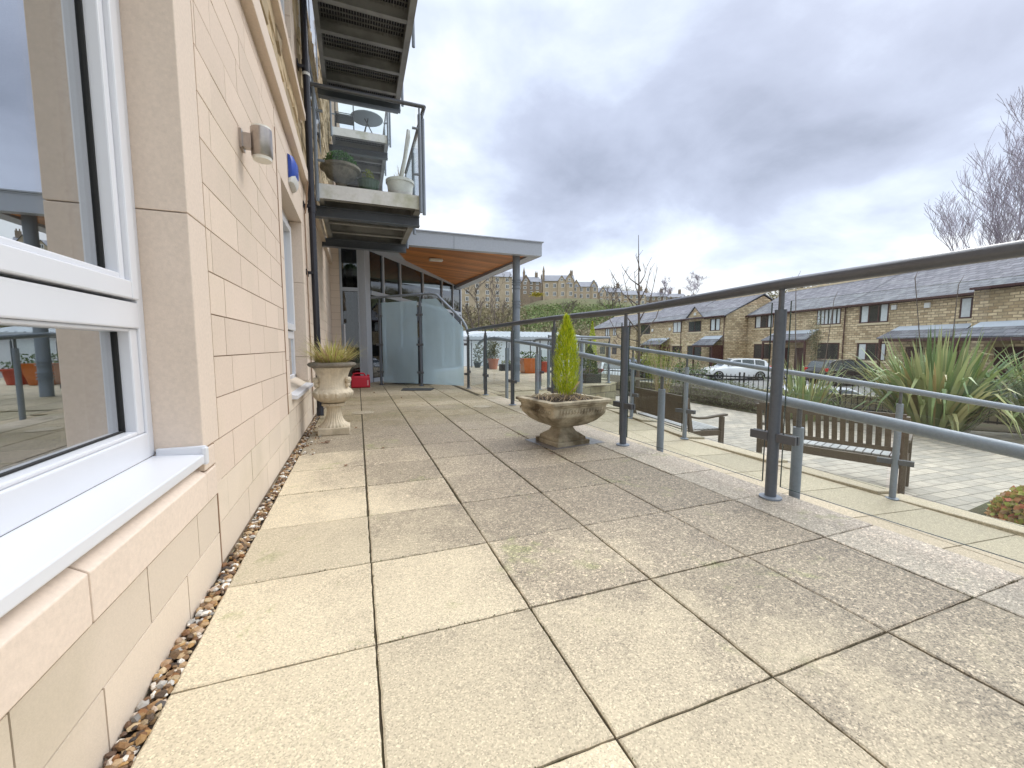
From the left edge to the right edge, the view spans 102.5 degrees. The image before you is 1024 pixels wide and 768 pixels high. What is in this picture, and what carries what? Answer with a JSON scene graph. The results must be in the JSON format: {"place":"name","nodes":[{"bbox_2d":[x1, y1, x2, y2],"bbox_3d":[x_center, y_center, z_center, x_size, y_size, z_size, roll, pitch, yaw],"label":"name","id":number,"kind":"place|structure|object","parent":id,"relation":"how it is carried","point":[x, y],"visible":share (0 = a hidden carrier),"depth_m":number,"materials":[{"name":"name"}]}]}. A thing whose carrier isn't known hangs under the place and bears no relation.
{"place":"outdoors","nodes":[
{"label":"outdoors","id":0,"kind":"place"},
{"bbox_2d":[102,383,615,767],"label":"terrace base","id":1,"kind":"object","parent":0,"point":[607,391],"visible":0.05,"depth_m":8.87,"materials":[{"name":"stone"}]},
{"bbox_2d":[103,406,324,767],"bbox_3d":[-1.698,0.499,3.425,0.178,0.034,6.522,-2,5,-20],"label":"gravel","id":2,"kind":"structure","parent":1,"relation":"on","point":[143,716],"depth_m":1.10,"materials":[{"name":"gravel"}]},
{"bbox_2d":[0,0,543,767],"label":"apartment building","id":3,"kind":"structure","parent":1,"relation":"on","point":[198,250],"depth_m":1.25,"materials":[{"name":"stone"}]},
{"bbox_2d":[0,0,208,617],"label":"window","id":4,"kind":"structure","parent":3,"relation":"in","point":[76,415],"depth_m":0.98,"materials":[{"name":"white plastic"}]},
{"bbox_2d":[282,210,312,399],"bbox_3d":[-1.964,-0.759,3.632,0.205,1.670,1.200,-2,5,-20],"label":"window","id":5,"kind":"structure","parent":3,"relation":"in","point":[296,394],"depth_m":3.99,"materials":[{"name":"white plastic"}]},
{"bbox_2d":[307,0,317,76],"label":"balcony door","id":6,"kind":"structure","parent":3,"relation":"in","point":[309,2],"depth_m":6.41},
{"bbox_2d":[309,58,320,151],"bbox_3d":[-2.899,-3.496,5.993,0.056,1.890,2.500,-2,5,-20],"label":"window","id":7,"kind":"structure","parent":3,"relation":"in","point":[311,77],"depth_m":6.63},
{"bbox_2d":[320,150,360,185],"bbox_3d":[-2.173,-2.692,5.213,0.480,0.507,0.480,-2,5,-20],"label":"balcony urn","id":8,"kind":"object","parent":3,"relation":"on","point":[337,169],"visible":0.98,"depth_m":5.09,"materials":[{"name":"stone"}]},
{"bbox_2d":[334,102,353,129],"bbox_3d":[-3.899,-6.217,9.553,0.424,0.952,0.400,-2,5,-20],"label":"balcony chair","id":9,"kind":"object","parent":3,"relation":"on","point":[344,118],"visible":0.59,"depth_m":9.47,"materials":[{"name":"black metal"}]},
{"bbox_2d":[350,110,382,132],"bbox_3d":[-3.466,-6.054,9.838,0.740,0.585,0.740,-2,5,-20],"label":"balcony table","id":10,"kind":"object","parent":3,"relation":"on","point":[367,118],"visible":0.82,"depth_m":9.79,"materials":[{"name":"black metal"}]},
{"bbox_2d":[357,169,379,189],"bbox_3d":[-1.846,-2.603,5.290,0.280,0.317,0.280,-2,5,-20],"label":"plant pot","id":11,"kind":"object","parent":3,"relation":"on","point":[368,182],"visible":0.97,"depth_m":5.20,"materials":[{"name":"green ceramic"}]},
{"bbox_2d":[386,166,413,194],"bbox_3d":[-1.493,-2.667,5.481,0.370,0.410,0.370,-2,5,-20],"label":"plant pot","id":12,"kind":"object","parent":3,"relation":"on","point":[399,184],"visible":0.79,"depth_m":5.35,"materials":[{"name":"ceramic"}]},
{"bbox_2d":[399,129,409,176],"bbox_3d":[-1.563,-3.077,5.909,0.235,1.156,0.069,-3,6,-32],"label":"closed parasol","id":13,"kind":"object","parent":12,"relation":"in","point":[406,148],"visible":0.57,"depth_m":5.90,"materials":[{"name":"white fabric"}]},
{"bbox_2d":[455,371,648,391],"bbox_3d":[0.138,-0.299,12.354,5.094,0.002,9.600,-2,5,-20],"label":"joint bed","id":14,"kind":"object","parent":1,"relation":"on","point":[614,378],"visible":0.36,"depth_m":10.59,"materials":[{"name":"concrete"}]},
{"bbox_2d":[479,395,1023,617],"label":"terrace edging","id":15,"kind":"object","parent":1,"relation":"on","point":[967,576],"visible":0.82,"depth_m":1.77,"materials":[{"name":"concrete"}]},
{"bbox_2d":[466,240,1023,563],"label":"terrace balustrade","id":16,"kind":"object","parent":15,"relation":"on","point":[773,436],"visible":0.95,"depth_m":2.13,"materials":[{"name":"metal"}]},
{"bbox_2d":[464,293,661,358],"bbox_3d":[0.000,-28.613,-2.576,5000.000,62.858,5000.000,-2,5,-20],"label":"ground","id":17,"kind":"structure","parent":0,"point":[565,300],"depth_m":179.58,"materials":[{"name":"plant"}]},
{"bbox_2d":[462,277,490,330],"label":"hillside tree","id":18,"kind":"object","parent":17,"relation":"on","point":[468,310],"visible":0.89,"depth_m":110.91,"materials":[{"name":"green plant"}]},
{"bbox_2d":[461,272,512,314],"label":"hillside house","id":19,"kind":"structure","parent":17,"relation":"on","point":[505,291],"depth_m":182.42,"materials":[{"name":"stone"}]},
{"bbox_2d":[484,272,512,330],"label":"hillside tree","id":20,"kind":"object","parent":17,"relation":"on","point":[494,296],"visible":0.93,"depth_m":119.37,"materials":[{"name":"green plant"}]},
{"bbox_2d":[463,331,584,365],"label":"industrial shed","id":21,"kind":"structure","parent":17,"relation":"on","point":[478,335],"depth_m":53.50,"materials":[{"name":"metal"}]},
{"bbox_2d":[520,269,540,306],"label":"hillside house","id":22,"kind":"structure","parent":17,"relation":"on","point":[529,285],"depth_m":201.51,"materials":[{"name":"stone"}]},
{"bbox_2d":[467,300,629,335],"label":"hillside scrub","id":23,"kind":"object","parent":17,"relation":"on","point":[553,310],"visible":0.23,"depth_m":155.74,"materials":[{"name":"plant"}]},
{"bbox_2d":[541,266,574,299],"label":"hillside house","id":24,"kind":"structure","parent":17,"relation":"on","point":[557,286],"depth_m":201.40,"materials":[{"name":"stone"}]},
{"bbox_2d":[560,300,578,325],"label":"hillside tree","id":25,"kind":"object","parent":17,"relation":"on","point":[569,312],"visible":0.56,"depth_m":110.43,"materials":[{"name":"green plant"}]},
{"bbox_2d":[574,280,597,298],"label":"hillside house","id":26,"kind":"structure","parent":17,"relation":"on","point":[587,290],"depth_m":203.25,"materials":[{"name":"stone"}]},
{"bbox_2d":[598,282,622,301],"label":"hillside house","id":27,"kind":"structure","parent":17,"relation":"on","point":[602,291],"depth_m":206.84,"materials":[{"name":"stone"}]},
{"bbox_2d":[596,283,625,308],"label":"hillside tree","id":28,"kind":"object","parent":17,"relation":"on","point":[614,290],"visible":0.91,"depth_m":146.62,"materials":[{"name":"brown plant"}]},
{"bbox_2d":[462,295,777,350],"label":"hillside wood","id":29,"kind":"object","parent":17,"relation":"on","point":[486,322],"visible":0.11,"depth_m":136.85,"materials":[{"name":"plant"}]},
{"bbox_2d":[622,285,645,303],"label":"hillside house","id":30,"kind":"structure","parent":17,"relation":"on","point":[633,295],"depth_m":211.95,"materials":[{"name":"stone"}]},
{"bbox_2d":[645,288,666,303],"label":"hillside house","id":31,"kind":"structure","parent":17,"relation":"on","point":[653,299],"depth_m":218.89,"materials":[{"name":"stone"}]},
{"bbox_2d":[657,276,672,295],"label":"skyline tree","id":32,"kind":"object","parent":17,"relation":"on","point":[666,290],"visible":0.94,"depth_m":220.12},
{"bbox_2d":[666,289,684,299],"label":"hillside house","id":33,"kind":"structure","parent":17,"relation":"on","point":[679,294],"depth_m":233.36,"materials":[{"name":"stone"}]},
{"bbox_2d":[682,272,708,294],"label":"skyline tree","id":34,"kind":"object","parent":17,"relation":"on","point":[693,282],"visible":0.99,"depth_m":221.35,"materials":[{"name":"plant"}]},
{"bbox_2d":[601,285,817,302],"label":"ridge wood","id":35,"kind":"object","parent":17,"relation":"on","point":[775,295],"visible":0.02,"depth_m":228.61,"materials":[{"name":"plant"}]},
{"bbox_2d":[924,88,1023,250],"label":"tall tree","id":36,"kind":"object","parent":17,"relation":"on","point":[964,233],"visible":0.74,"depth_m":43.23,"materials":[{"name":"plant"}]},
{"bbox_2d":[943,100,1023,247],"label":"tall tree","id":37,"kind":"object","parent":17,"relation":"on","point":[996,211],"visible":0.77,"depth_m":44.75,"materials":[{"name":"plant"}]},
{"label":"ramp base","id":38,"kind":"structure","parent":17,"relation":"on","visible":0},
{"bbox_2d":[498,391,1023,575],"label":"ramp","id":39,"kind":"structure","parent":38,"relation":"on","point":[991,539],"depth_m":3.39,"materials":[{"name":"concrete"}]},
{"bbox_2d":[477,336,1023,498],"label":"ramp handrail","id":40,"kind":"object","parent":39,"relation":"on","point":[1000,447],"visible":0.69,"depth_m":2.25,"materials":[{"name":"grey metal"}]},
{"bbox_2d":[533,338,1023,526],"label":"ramp balustrade","id":41,"kind":"object","parent":39,"relation":"on","point":[895,461],"visible":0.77,"depth_m":3.75,"materials":[{"name":"grey metal"}]},
{"bbox_2d":[560,390,1023,536],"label":"ramp kerb","id":42,"kind":"structure","parent":38,"relation":"on","point":[1003,525],"depth_m":3.81,"materials":[{"name":"concrete"}]},
{"bbox_2d":[131,366,1023,767],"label":"terrace paving","id":43,"kind":"structure","parent":0,"point":[279,670],"depth_m":1.16,"materials":[{"name":"concrete"}]},
{"bbox_2d":[291,333,370,435],"bbox_3d":[-1.684,-0.024,3.822,0.818,0.962,0.835,-2,5,-20],"label":"garden urn","id":44,"kind":"object","parent":43,"relation":"on","point":[333,391],"visible":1,"depth_m":3.71,"materials":[{"name":"stone"}]},
{"bbox_2d":[351,373,369,387],"bbox_3d":[-2.988,-0.079,8.109,0.352,0.298,0.164,-2,5,-20],"label":"jerrycan","id":45,"kind":"object","parent":43,"relation":"on","point":[360,381],"visible":1,"depth_m":8.04,"materials":[{"name":"red plastic"}]},
{"bbox_2d":[401,388,433,390],"bbox_3d":[-1.792,0.101,7.731,0.601,0.011,0.404,0,5,-2],"label":"door mat","id":46,"kind":"object","parent":43,"relation":"on","point":[416,389],"depth_m":7.65,"materials":[{"name":"rubber"}]},
{"bbox_2d":[370,292,468,385],"bbox_3d":[-1.875,-0.894,8.348,2.310,1.885,0.169,2,6,21],"label":"privacy screen","id":47,"kind":"object","parent":43,"relation":"on","point":[441,341],"visible":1,"depth_m":8.35,"materials":[{"name":"grey glass"}]},
{"bbox_2d":[418,347,422,382],"bbox_3d":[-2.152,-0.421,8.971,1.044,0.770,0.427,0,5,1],"label":"post","id":48,"kind":"object","parent":43,"relation":"on","point":[419,363],"visible":0.01,"depth_m":8.76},
{"bbox_2d":[471,344,481,367],"bbox_3d":[-1.296,-1.097,15.925,0.511,0.930,0.579,-2,5,-20],"label":"leafy shrub","id":49,"kind":"object","parent":43,"relation":"on","point":[477,364],"visible":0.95,"depth_m":15.92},
{"bbox_2d":[481,341,501,368],"bbox_3d":[-0.657,-1.054,14.858,0.865,1.035,0.749,-2,5,-20],"label":"plant pot","id":50,"kind":"object","parent":43,"relation":"on","point":[492,361],"visible":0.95,"depth_m":14.78,"materials":[{"name":"ceramic"}]},
{"bbox_2d":[499,360,510,370],"bbox_3d":[-0.069,-0.641,14.015,0.700,0.363,0.300,-2,5,-20],"label":"trough","id":51,"kind":"object","parent":43,"relation":"on","point":[502,367],"visible":0.43,"depth_m":13.86,"materials":[{"name":"grey stone"}]},
{"bbox_2d":[464,340,550,366],"bbox_3d":[-0.859,-1.198,16.136,4.862,1.092,0.198,0,5,-1],"label":"balustrade","id":52,"kind":"object","parent":43,"relation":"on","point":[509,349],"visible":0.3,"depth_m":16.11,"materials":[{"name":"metal"}]},
{"bbox_2d":[520,351,535,372],"bbox_3d":[0.518,-0.690,12.730,0.822,0.692,0.826,1,5,10],"label":"plant pot","id":53,"kind":"object","parent":43,"relation":"on","point":[527,365],"visible":0.81,"depth_m":12.47,"materials":[{"name":"ceramic"}]},
{"bbox_2d":[533,356,550,371],"bbox_3d":[0.977,-0.633,13.082,0.691,0.515,0.778,-2,5,-20],"label":"plant pot","id":54,"kind":"object","parent":43,"relation":"on","point":[544,366],"visible":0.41,"depth_m":12.91,"materials":[{"name":"plastic"}]},
{"bbox_2d":[525,436,603,449],"bbox_3d":[0.447,0.485,3.508,0.540,0.002,0.420,-3,6,-29],"label":"foot plate","id":55,"kind":"object","parent":43,"relation":"on","point":[548,446],"visible":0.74,"depth_m":3.41,"materials":[{"name":"stone"}]},
{"bbox_2d":[516,392,611,447],"bbox_3d":[0.427,0.278,3.467,0.608,0.426,0.570,-3,6,-29],"label":"stone planter","id":56,"kind":"object","parent":55,"relation":"on","point":[561,415],"visible":0.97,"depth_m":3.32,"materials":[{"name":"stone"}]},
{"bbox_2d":[552,312,581,398],"bbox_3d":[0.454,-0.235,3.429,0.289,0.734,0.280,-2,5,-20],"label":"golden conifer","id":57,"kind":"object","parent":56,"relation":"on","point":[567,341],"visible":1,"depth_m":3.38,"materials":[{"name":"plant"}]},
{"bbox_2d":[546,335,610,388],"bbox_3d":[1.814,-0.610,9.941,1.180,1.032,4.763,1,5,15],"label":"landing balustrade","id":58,"kind":"object","parent":43,"relation":"on","point":[590,338],"visible":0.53,"depth_m":8.60,"materials":[{"name":"grey metal"}]},
{"bbox_2d":[583,345,600,382],"bbox_3d":[1.748,-0.457,9.300,0.422,0.843,0.421,-2,5,-20],"label":"potted conifer","id":59,"kind":"object","parent":43,"relation":"on","point":[592,376],"visible":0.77,"depth_m":9.18,"materials":[{"name":"green plant"}]},
{"bbox_2d":[584,321,601,375],"bbox_3d":[2.232,-0.991,11.457,0.400,1.519,0.400,-2,5,-20],"label":"potted conifer","id":60,"kind":"object","parent":43,"relation":"on","point":[594,347],"visible":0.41,"depth_m":11.39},
{"bbox_2d":[256,419,1017,767],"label":"moss","id":61,"kind":"object","parent":43,"relation":"on","point":[602,539],"visible":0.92,"depth_m":1.38,"materials":[{"name":"plant"}]},
{"bbox_2d":[589,310,660,361],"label":"terraced house","id":62,"kind":"structure","parent":0,"point":[604,329],"depth_m":55.94,"materials":[{"name":"stone"}]},
{"bbox_2d":[636,300,715,367],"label":"terraced house","id":63,"kind":"structure","parent":0,"point":[665,327],"depth_m":44.89,"materials":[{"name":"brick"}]},
{"bbox_2d":[641,324,650,335],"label":"window","id":64,"kind":"structure","parent":63,"relation":"in","point":[643,327],"depth_m":48.15,"materials":[{"name":"glass"}]},
{"bbox_2d":[672,321,681,333],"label":"window","id":65,"kind":"structure","parent":63,"relation":"in","point":[677,326],"depth_m":42.66,"materials":[{"name":"glass"}]},
{"bbox_2d":[672,344,682,352],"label":"window","id":66,"kind":"structure","parent":63,"relation":"in","point":[674,346],"depth_m":42.89,"materials":[{"name":"glass"}]},
{"bbox_2d":[338,0,1023,296],"label":"sky","id":67,"kind":"structure","parent":0,"point":[741,142],"materials":[{"name":"grey"}]},
{"bbox_2d":[680,293,773,369],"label":"terraced house","id":68,"kind":"structure","parent":0,"point":[719,333],"depth_m":37.46,"materials":[{"name":"stone"}]},
{"bbox_2d":[686,343,700,355],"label":"window","id":69,"kind":"structure","parent":68,"relation":"in","point":[697,350],"depth_m":40.58,"materials":[{"name":"glass"}]},
{"bbox_2d":[687,321,701,332],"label":"window","id":70,"kind":"structure","parent":68,"relation":"in","point":[695,326],"depth_m":40.16,"materials":[{"name":"glass"}]},
{"bbox_2d":[709,317,721,331],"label":"window","id":71,"kind":"structure","parent":68,"relation":"in","point":[714,323],"depth_m":37.60,"materials":[{"name":"glass"}]},
{"bbox_2d":[464,359,1017,403],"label":"car park","id":72,"kind":"structure","parent":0,"point":[736,379],"depth_m":25.84,"materials":[{"name":"asphalt"}]},
{"bbox_2d":[598,362,619,374],"bbox_3d":[6.482,-0.840,27.036,2.000,1.467,4.146,1,5,9],"label":"parked car","id":73,"kind":"object","parent":72,"relation":"on","point":[603,366],"visible":0.02,"depth_m":25.15,"materials":[{"name":"white paint"}]},
{"bbox_2d":[634,350,673,378],"bbox_3d":[9.755,-1.297,28.796,3.616,2.299,3.818,3,6,32],"label":"yellow hedge shrub","id":74,"kind":"object","parent":72,"relation":"on","point":[652,360],"visible":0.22,"depth_m":28.36,"materials":[{"name":"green plant"}]},
{"bbox_2d":[644,348,695,382],"bbox_3d":[6.376,-0.229,16.788,2.483,2.529,2.554,2,6,23],"label":"evergreen shrub","id":75,"kind":"object","parent":72,"relation":"on","point":[672,380],"visible":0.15,"depth_m":16.54,"materials":[{"name":"green plant"}]},
{"bbox_2d":[675,352,717,384],"bbox_3d":[6.874,-0.090,15.651,1.680,2.588,1.467,1,5,9],"label":"laurel shrub","id":76,"kind":"object","parent":72,"relation":"on","point":[696,367],"visible":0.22,"depth_m":15.39,"materials":[{"name":"green plant"}]},
{"bbox_2d":[700,358,770,379],"bbox_3d":[15.064,-1.035,27.820,4.063,1.438,1.960,1,5,8],"label":"parked car","id":77,"kind":"object","parent":72,"relation":"on","point":[724,369],"visible":0.61,"depth_m":27.06,"materials":[{"name":"white paint"}]},
{"bbox_2d":[616,381,1011,422],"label":"garden wall","id":78,"kind":"structure","parent":72,"relation":"on","point":[645,385],"depth_m":11.27,"materials":[{"name":"stone"}]},
{"bbox_2d":[769,384,863,394],"bbox_3d":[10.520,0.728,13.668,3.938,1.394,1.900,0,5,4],"label":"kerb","id":79,"kind":"object","parent":72,"relation":"on","point":[848,391],"visible":0.01,"depth_m":13.02,"materials":[{"name":"white paint"}]},
{"bbox_2d":[804,359,879,385],"bbox_3d":[19.203,-0.708,23.632,4.146,1.467,2.000,-1,5,-8],"label":"parked car","id":80,"kind":"object","parent":72,"relation":"on","point":[818,366],"visible":0.37,"depth_m":22.82,"materials":[{"name":"black paint"}]},
{"bbox_2d":[616,396,1023,510],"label":"patio","id":81,"kind":"structure","parent":0,"point":[957,476],"depth_m":5.97,"materials":[{"name":"concrete"}]},
{"bbox_2d":[636,333,687,392],"bbox_3d":[4.745,-0.408,12.833,1.609,2.576,1.599,2,6,25],"label":"bamboo clump","id":82,"kind":"object","parent":81,"relation":"on","point":[657,378],"visible":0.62,"depth_m":12.77,"materials":[{"name":"plant"}]},
{"bbox_2d":[633,387,727,443],"bbox_3d":[2.790,0.586,7.132,0.724,0.956,1.770,-1,5,-12],"label":"park bench","id":83,"kind":"object","parent":81,"relation":"on","point":[646,401],"visible":0.62,"depth_m":6.63,"materials":[{"name":"brown wood"}]},
{"bbox_2d":[756,402,912,494],"bbox_3d":[4.135,0.745,5.361,0.724,0.956,1.530,-5,7,-42],"label":"park bench","id":84,"kind":"object","parent":81,"relation":"on","point":[859,448],"visible":0.57,"depth_m":5.04,"materials":[{"name":"brown wood"}]},
{"bbox_2d":[968,500,1013,522],"bbox_3d":[5.140,1.464,3.672,1.700,0.225,1.600,-2,5,-20],"label":"planting pocket","id":85,"kind":"object","parent":81,"relation":"on","point":[981,509],"depth_m":4.25,"materials":[{"name":"soil"}]},
{"bbox_2d":[984,485,1023,524],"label":"heuchera","id":86,"kind":"object","parent":85,"relation":"on","point":[1008,505],"visible":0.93,"depth_m":3.86,"materials":[{"name":"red plant"}]},
{"bbox_2d":[616,390,1023,433],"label":"garden bed","id":87,"kind":"object","parent":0,"point":[1002,428],"visible":0.04,"depth_m":8.86,"materials":[{"name":"soil"}]},
{"bbox_2d":[609,235,666,387],"bbox_3d":[4.369,-2.173,14.513,2.066,5.928,0.643,1,5,12],"label":"young tree","id":88,"kind":"object","parent":87,"relation":"on","point":[638,343],"visible":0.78,"depth_m":14.35,"materials":[{"name":"brown plant"}]},
{"bbox_2d":[666,379,783,412],"bbox_3d":[6.056,0.281,12.225,1.050,0.930,4.218,-2,5,-20],"label":"hedge","id":89,"kind":"object","parent":87,"relation":"on","point":[698,393],"visible":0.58,"depth_m":11.85,"materials":[{"name":"green leaves"}]},
{"bbox_2d":[792,271,800,370],"bbox_3d":[7.971,-1.200,11.552,0.467,3.882,0.046,0,5,1],"label":"lamp post","id":90,"kind":"object","parent":87,"relation":"on","point":[795,329],"visible":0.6,"depth_m":11.52,"materials":[{"name":"metal"}]},
{"bbox_2d":[757,355,855,421],"bbox_3d":[6.689,0.060,9.726,2.233,1.696,2.093,-2,5,-20],"label":"flax plant","id":91,"kind":"object","parent":87,"relation":"on","point":[800,387],"visible":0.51,"depth_m":9.39,"materials":[{"name":"plant"}]},
{"bbox_2d":[602,368,1018,425],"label":"iron railings","id":92,"kind":"object","parent":87,"relation":"on","point":[840,389],"visible":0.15,"depth_m":11.59,"materials":[{"name":"metal"}]},
{"bbox_2d":[914,272,920,344],"bbox_3d":[9.984,-0.988,10.110,0.419,3.718,0.105,0,5,-1],"label":"sapling","id":93,"kind":"object","parent":87,"relation":"on","point":[916,303],"visible":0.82,"depth_m":10.03,"materials":[{"name":"brown plant"}]},
{"bbox_2d":[824,325,1023,437],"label":"flax plant","id":94,"kind":"object","parent":87,"relation":"on","point":[940,371],"visible":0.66,"depth_m":7.86,"materials":[{"name":"plant"}]},
{"bbox_2d":[951,276,963,345],"bbox_3d":[10.926,-0.903,10.169,0.207,3.538,0.042,1,5,6],"label":"sapling","id":95,"kind":"object","parent":87,"relation":"on","point":[955,312],"visible":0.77,"depth_m":10.09,"materials":[{"name":"brown plant"}]},
{"bbox_2d":[956,336,1023,436],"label":"flax plant","id":96,"kind":"object","parent":87,"relation":"on","point":[1019,414],"visible":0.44,"depth_m":7.76,"materials":[{"name":"plant"}]},
{"bbox_2d":[745,274,898,370],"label":"terraced house","id":97,"kind":"structure","parent":0,"point":[759,321],"depth_m":31.18,"materials":[{"name":"brick"}]},
{"bbox_2d":[752,342,772,360],"bbox_3d":[21.515,-2.847,35.365,0.080,1.590,2.200,-1,5,-9],"label":"window","id":98,"kind":"structure","parent":97,"relation":"in","point":[757,345],"depth_m":35.54,"materials":[{"name":"glass"}]},
{"bbox_2d":[753,314,773,329],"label":"window","id":99,"kind":"structure","parent":97,"relation":"in","point":[762,322],"depth_m":35.16,"materials":[{"name":"glass"}]},
{"bbox_2d":[794,348,802,370],"bbox_3d":[22.154,-1.725,31.706,0.038,2.150,0.900,-1,5,-9],"label":"door","id":100,"kind":"structure","parent":97,"relation":"in","point":[799,351],"depth_m":31.74,"materials":[{"name":"wood"}]},
{"bbox_2d":[814,340,841,359],"bbox_3d":[22.518,-2.375,29.397,0.080,1.520,2.140,-1,5,-9],"label":"window","id":101,"kind":"structure","parent":97,"relation":"in","point":[833,349],"depth_m":29.20,"materials":[{"name":"glass"}]},
{"bbox_2d":[815,308,841,326],"bbox_3d":[22.510,-4.815,29.227,0.080,1.450,2.160,-1,5,-9],"label":"window","id":102,"kind":"structure","parent":97,"relation":"in","point":[836,315],"depth_m":29.16,"materials":[{"name":"glass"}]},
{"bbox_2d":[845,258,1016,376],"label":"terraced house","id":103,"kind":"structure","parent":0,"point":[874,318],"depth_m":24.36,"materials":[{"name":"brick"}]},
{"bbox_2d":[855,340,889,362],"bbox_3d":[23.027,-2.103,26.372,0.080,1.460,2.140,-1,5,-9],"label":"window","id":104,"kind":"structure","parent":103,"relation":"in","point":[870,347],"depth_m":26.46,"materials":[{"name":"glass"}]},
{"bbox_2d":[857,303,889,325],"bbox_3d":[23.026,-4.519,26.164,0.080,1.490,2.100,-1,5,-9],"label":"window","id":105,"kind":"structure","parent":103,"relation":"in","point":[873,314],"depth_m":26.12,"materials":[{"name":"glass"}]},
{"bbox_2d":[904,347,922,365],"bbox_3d":[23.443,-1.060,24.041,0.038,2.200,0.900,-1,5,-9],"label":"door","id":106,"kind":"structure","parent":103,"relation":"in","point":[907,349],"depth_m":24.13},
{"bbox_2d":[956,296,973,320],"bbox_3d":[23.843,-4.012,21.313,0.080,1.430,1.290,-1,5,-9],"label":"window","id":107,"kind":"structure","parent":103,"relation":"in","point":[966,303],"depth_m":21.53,"materials":[{"name":"glass"}]},
{"bbox_2d":[954,257,1023,392],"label":"terraced house","id":108,"kind":"structure","parent":0,"point":[998,306],"depth_m":19.66,"materials":[{"name":"stone"}]},
{"bbox_2d":[993,347,1023,392],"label":"door","id":109,"kind":"structure","parent":108,"relation":"in","point":[997,349],"depth_m":19.41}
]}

